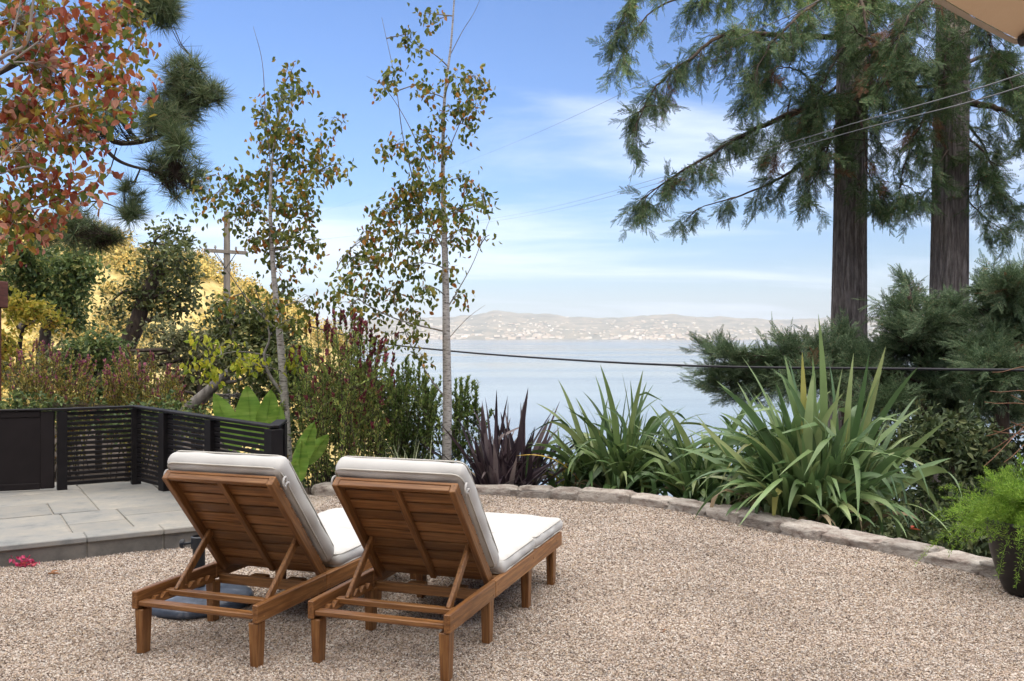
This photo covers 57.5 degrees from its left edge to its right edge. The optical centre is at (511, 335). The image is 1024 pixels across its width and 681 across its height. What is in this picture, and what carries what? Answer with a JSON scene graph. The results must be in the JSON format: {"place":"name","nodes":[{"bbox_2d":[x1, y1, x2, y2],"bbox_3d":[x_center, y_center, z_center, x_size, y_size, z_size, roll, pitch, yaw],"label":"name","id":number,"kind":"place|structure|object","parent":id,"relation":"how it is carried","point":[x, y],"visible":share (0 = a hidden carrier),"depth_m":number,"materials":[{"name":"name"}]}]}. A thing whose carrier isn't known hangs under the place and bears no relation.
{"place":"outdoors","nodes":[
{"label":"outdoors","id":0,"kind":"place"},
{"bbox_2d":[0,0,162,266],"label":"dogwood tree","id":1,"kind":"object","parent":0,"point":[49,64],"visible":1,"depth_m":4.93,"materials":[{"name":"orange plant"}]},
{"bbox_2d":[0,482,197,566],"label":"patio","id":2,"kind":"structure","parent":0,"point":[76,521],"depth_m":7.25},
{"bbox_2d":[54,405,286,490],"bbox_3d":[-2.969,1.070,8.446,2.734,0.773,0.704,0,0,27],"label":"slat fence","id":3,"kind":"object","parent":2,"relation":"on","point":[274,441],"visible":0.72,"depth_m":8.78,"materials":[{"name":"black paint"}]},
{"bbox_2d":[0,408,54,490],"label":"garden gate","id":4,"kind":"structure","parent":3,"relation":"attached to","point":[27,449],"depth_m":8.68,"materials":[{"name":"paint"}]},
{"bbox_2d":[55,425,312,494],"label":"ground","id":5,"kind":"structure","parent":0,"point":[306,489],"depth_m":14.42,"materials":[{"name":"soil"}]},
{"bbox_2d":[0,281,7,400],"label":"timber post","id":6,"kind":"object","parent":5,"relation":"on","point":[3,294],"visible":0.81,"depth_m":10.58,"materials":[{"name":"brown wood"}]},
{"bbox_2d":[1,286,75,402],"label":"yellow shrub","id":7,"kind":"object","parent":5,"relation":"on","point":[37,312],"visible":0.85,"depth_m":13.72,"materials":[{"name":"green plant"}]},
{"bbox_2d":[1,339,108,480],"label":"purple tipped bush","id":8,"kind":"object","parent":5,"relation":"on","point":[43,376],"visible":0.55,"depth_m":11.46,"materials":[{"name":"green plant"}]},
{"bbox_2d":[0,237,112,395],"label":"round tree","id":9,"kind":"object","parent":5,"relation":"on","point":[71,288],"visible":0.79,"depth_m":18.42,"materials":[{"name":"green plant"}]},
{"bbox_2d":[47,312,138,469],"bbox_3d":[-5.826,0.834,12.898,1.265,2.330,2.519,0,0,-22],"label":"dark shrub","id":10,"kind":"object","parent":5,"relation":"on","point":[101,350],"visible":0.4,"depth_m":12.87,"materials":[{"name":"green plant"}]},
{"bbox_2d":[2,308,235,450],"bbox_3d":[-5.634,0.830,14.265,2.604,2.661,3.501,0,0,39],"label":"grey green shrub","id":11,"kind":"object","parent":5,"relation":"on","point":[177,347],"visible":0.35,"depth_m":14.47,"materials":[{"name":"green plant"}]},
{"bbox_2d":[0,0,238,262],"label":"pine tree","id":12,"kind":"object","parent":5,"relation":"on","point":[184,94],"visible":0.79,"depth_m":13.86,"materials":[{"name":"green plant"}]},
{"bbox_2d":[96,344,203,481],"bbox_3d":[-4.581,0.934,11.431,1.556,1.683,1.203,0,0,12],"label":"purple tipped bush","id":13,"kind":"object","parent":5,"relation":"on","point":[122,394],"visible":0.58,"depth_m":11.32,"materials":[{"name":"green plant"}]},
{"bbox_2d":[0,387,304,453],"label":"shrubs","id":14,"kind":"object","parent":5,"relation":"on","point":[16,404],"visible":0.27,"depth_m":10.27,"materials":[{"name":"green plant"}]},
{"bbox_2d":[90,211,225,439],"bbox_3d":[-8.992,-0.146,23.786,2.828,5.979,4.121,0,0,-42],"label":"oak tree","id":15,"kind":"object","parent":5,"relation":"on","point":[150,294],"visible":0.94,"depth_m":23.81,"materials":[{"name":"green plant"}]},
{"bbox_2d":[204,211,247,404],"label":"utility pole","id":16,"kind":"object","parent":5,"relation":"on","point":[227,251],"visible":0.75,"depth_m":41.87,"materials":[{"name":"wood"}]},
{"bbox_2d":[289,0,820,222],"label":"power line","id":17,"kind":"object","parent":16,"relation":"attached to","point":[663,73],"visible":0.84,"depth_m":15.98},
{"bbox_2d":[285,85,1023,242],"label":"power line","id":18,"kind":"object","parent":16,"relation":"attached to","point":[851,131],"visible":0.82,"depth_m":12.96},
{"bbox_2d":[335,73,1023,237],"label":"power line","id":19,"kind":"object","parent":16,"relation":"attached to","point":[864,120],"visible":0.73,"depth_m":12.80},
{"bbox_2d":[173,287,321,450],"bbox_3d":[-3.445,0.661,12.018,1.868,2.653,2.620,0,0,-19],"label":"leaning oak","id":20,"kind":"object","parent":5,"relation":"on","point":[256,341],"visible":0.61,"depth_m":11.98,"materials":[{"name":"green plant"}]},
{"bbox_2d":[179,27,356,462],"bbox_3d":[-2.531,-0.735,9.866,1.942,5.080,1.458,0,0,0],"label":"birch tree","id":21,"kind":"object","parent":5,"relation":"on","point":[271,146],"visible":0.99,"depth_m":9.86,"materials":[{"name":"green plant"}]},
{"bbox_2d":[213,386,328,481],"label":"paddle leaf plant","id":22,"kind":"object","parent":5,"relation":"on","point":[310,448],"visible":0.43,"depth_m":9.33,"materials":[{"name":"green plant"}]},
{"bbox_2d":[267,307,399,495],"bbox_3d":[-1.887,0.677,9.900,1.384,2.068,1.861,0,0,0],"label":"purple tipped bush","id":23,"kind":"object","parent":5,"relation":"on","point":[365,393],"visible":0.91,"depth_m":9.82,"materials":[{"name":"green plant"}]},
{"bbox_2d":[278,334,437,487],"bbox_3d":[-2.148,1.129,11.663,2.190,2.367,3.151,0,0,-13],"label":"slope shrub","id":24,"kind":"object","parent":5,"relation":"on","point":[332,466],"visible":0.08,"depth_m":11.34,"materials":[{"name":"green plant"}]},
{"bbox_2d":[355,438,456,462],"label":"pale grass clump","id":25,"kind":"object","parent":5,"relation":"on","point":[397,453],"visible":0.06,"depth_m":9.96,"materials":[{"name":"beige plant"}]},
{"bbox_2d":[315,0,501,462],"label":"birch tree","id":26,"kind":"object","parent":5,"relation":"on","point":[438,187],"visible":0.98,"depth_m":10.08,"materials":[{"name":"green plant"}]},
{"bbox_2d":[375,355,458,459],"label":"bushy conebush","id":27,"kind":"object","parent":5,"relation":"on","point":[426,404],"visible":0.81,"depth_m":10.36,"materials":[{"name":"green plant"}]},
{"bbox_2d":[430,375,493,472],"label":"bushy conebush","id":28,"kind":"object","parent":5,"relation":"on","point":[460,402],"visible":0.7,"depth_m":10.69,"materials":[{"name":"green plant"}]},
{"bbox_2d":[420,390,597,486],"bbox_3d":[-0.008,1.195,10.156,1.827,1.280,1.593,0,0,-25],"label":"bronze flax","id":29,"kind":"object","parent":5,"relation":"on","point":[491,464],"visible":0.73,"depth_m":9.90,"materials":[{"name":"purple plant"}]},
{"bbox_2d":[517,425,580,487],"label":"plant","id":30,"kind":"object","parent":5,"relation":"on","point":[552,481],"visible":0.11,"depth_m":10.14,"materials":[{"name":"green plant"}]},
{"bbox_2d":[519,365,719,495],"bbox_3d":[1.201,1.133,9.868,2.240,1.669,1.713,0,0,17],"label":"flax plant","id":31,"kind":"object","parent":5,"relation":"on","point":[600,466],"visible":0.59,"depth_m":9.69,"materials":[{"name":"green plant"}]},
{"bbox_2d":[311,482,999,579],"bbox_3d":[1.998,1.664,6.775,2.160,0.372,9.732,0,0,-43],"label":"stone edging","id":32,"kind":"object","parent":5,"relation":"on","point":[901,547],"visible":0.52,"depth_m":7.75,"materials":[{"name":"grey stone"}]},
{"bbox_2d":[607,392,766,507],"bbox_3d":[2.070,1.293,9.400,1.861,1.496,1.849,0,0,-45],"label":"flax plant","id":33,"kind":"object","parent":5,"relation":"on","point":[676,484],"visible":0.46,"depth_m":9.24,"materials":[{"name":"green plant"}]},
{"bbox_2d":[585,0,932,531],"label":"redwood tree","id":34,"kind":"object","parent":5,"relation":"on","point":[811,115],"visible":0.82,"depth_m":16.61,"materials":[{"name":"green plant"}]},
{"bbox_2d":[672,306,876,425],"bbox_3d":[4.380,1.836,14.509,3.722,4.621,2.996,0,0,0],"label":"redwood","id":35,"kind":"object","parent":5,"relation":"on","point":[790,348],"visible":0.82,"depth_m":14.38,"materials":[{"name":"green plant"}]},
{"bbox_2d":[663,315,962,537],"bbox_3d":[2.658,0.892,8.397,2.358,2.162,2.160,0,0,-14],"label":"flax plant","id":36,"kind":"object","parent":5,"relation":"on","point":[805,469],"visible":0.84,"depth_m":8.11,"materials":[{"name":"green plant"}]},
{"bbox_2d":[827,263,984,500],"bbox_3d":[5.963,1.467,13.715,2.209,5.226,3.387,0,0,32],"label":"redwood","id":37,"kind":"object","parent":5,"relation":"on","point":[905,341],"visible":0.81,"depth_m":13.47,"materials":[{"name":"green plant"}]},
{"bbox_2d":[813,0,1023,487],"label":"redwood tree","id":38,"kind":"object","parent":5,"relation":"on","point":[946,207],"visible":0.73,"depth_m":15.72,"materials":[{"name":"green plant"}]},
{"bbox_2d":[840,398,1023,557],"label":"shade shrub","id":39,"kind":"object","parent":5,"relation":"on","point":[968,454],"visible":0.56,"depth_m":10.12,"materials":[{"name":"green plant"}]},
{"bbox_2d":[937,243,1023,471],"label":"redwood","id":40,"kind":"object","parent":5,"relation":"on","point":[998,342],"visible":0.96,"depth_m":11.82,"materials":[{"name":"green plant"}]},
{"bbox_2d":[983,367,1023,466],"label":"dry stalks","id":41,"kind":"object","parent":5,"relation":"on","point":[1013,436],"visible":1,"depth_m":7.52,"materials":[{"name":"plant"}]},
{"bbox_2d":[0,222,390,484],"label":"golden hill","id":42,"kind":"structure","parent":0,"point":[208,288],"depth_m":94.81,"materials":[{"name":"yellow plant"}]},
{"bbox_2d":[0,201,350,480],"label":"hillside scrub","id":43,"kind":"object","parent":42,"relation":"on","point":[120,259],"visible":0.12,"depth_m":99.26,"materials":[{"name":"yellow plant"}]},
{"bbox_2d":[0,494,1023,680],"bbox_3d":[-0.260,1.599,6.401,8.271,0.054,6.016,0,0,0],"label":"gravel","id":44,"kind":"structure","parent":0,"point":[780,578],"depth_m":5.20,"materials":[{"name":"beige gravel"}]},
{"bbox_2d":[9,555,39,566],"bbox_3d":[-3.340,1.559,6.431,0.237,0.114,0.114,0,0,0],"label":"fallen blossom","id":45,"kind":"object","parent":44,"relation":"on","point":[22,563],"visible":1,"depth_m":6.41,"materials":[{"name":"pink plant"}]},
{"bbox_2d":[48,570,58,573],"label":"fallen leaf","id":46,"kind":"object","parent":44,"relation":"on","point":[53,572],"visible":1,"depth_m":6.23,"materials":[{"name":"plant"}]},
{"bbox_2d":[152,535,253,619],"bbox_3d":[-1.860,1.393,5.550,0.630,0.406,0.630,0,0,0],"label":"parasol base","id":47,"kind":"object","parent":44,"relation":"on","point":[224,588],"visible":0.37,"depth_m":5.39,"materials":[{"name":"grey plastic"}]},
{"bbox_2d":[132,450,415,667],"bbox_3d":[-1.228,1.102,5.507,0.749,0.995,1.993,0,0,20],"label":"sun lounger","id":48,"kind":"object","parent":44,"relation":"on","point":[241,510],"visible":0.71,"depth_m":4.90,"materials":[{"name":"brown wood"}]},
{"bbox_2d":[308,456,562,680],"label":"sun lounger","id":49,"kind":"object","parent":44,"relation":"on","point":[421,519],"visible":1,"depth_m":4.77,"materials":[{"name":"brown wood"}]},
{"bbox_2d":[933,0,1023,46],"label":"patio umbrella","id":50,"kind":"object","parent":44,"relation":"on","point":[1006,16],"visible":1,"depth_m":2.41,"materials":[{"name":"beige fabric"}]},
{"bbox_2d":[985,517,1023,597],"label":"planter pot","id":51,"kind":"object","parent":44,"relation":"on","point":[1010,560],"visible":0.55,"depth_m":5.70,"materials":[{"name":"ceramic"}]},
{"bbox_2d":[915,452,1023,587],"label":"asparagus fern","id":52,"kind":"object","parent":51,"relation":"in","point":[1005,503],"visible":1,"depth_m":5.80,"materials":[{"name":"green plant"}]},
{"bbox_2d":[0,0,1023,319],"label":"sky","id":53,"kind":"structure","parent":0,"point":[569,261],"materials":[{"name":"blue"}]},
{"bbox_2d":[312,310,911,339],"bbox_3d":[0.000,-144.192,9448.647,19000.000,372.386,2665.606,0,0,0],"label":"hills","id":54,"kind":"structure","parent":0,"point":[703,324],"depth_m":9382.11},
{"bbox_2d":[331,315,879,339],"bbox_3d":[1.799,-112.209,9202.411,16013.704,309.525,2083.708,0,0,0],"label":"town","id":55,"kind":"object","parent":54,"relation":"on","point":[538,336],"visible":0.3,"depth_m":8692.59},
{"bbox_2d":[295,322,1023,371],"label":"cable","id":56,"kind":"object","parent":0,"point":[875,368],"visible":0.73,"depth_m":12.63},
{"bbox_2d":[343,340,1023,526],"bbox_3d":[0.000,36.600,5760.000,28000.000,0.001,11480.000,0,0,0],"label":"water","id":57,"kind":"structure","parent":0,"point":[513,379],"depth_m":778.13,"materials":[{"name":"blue liquid"}]}
]}

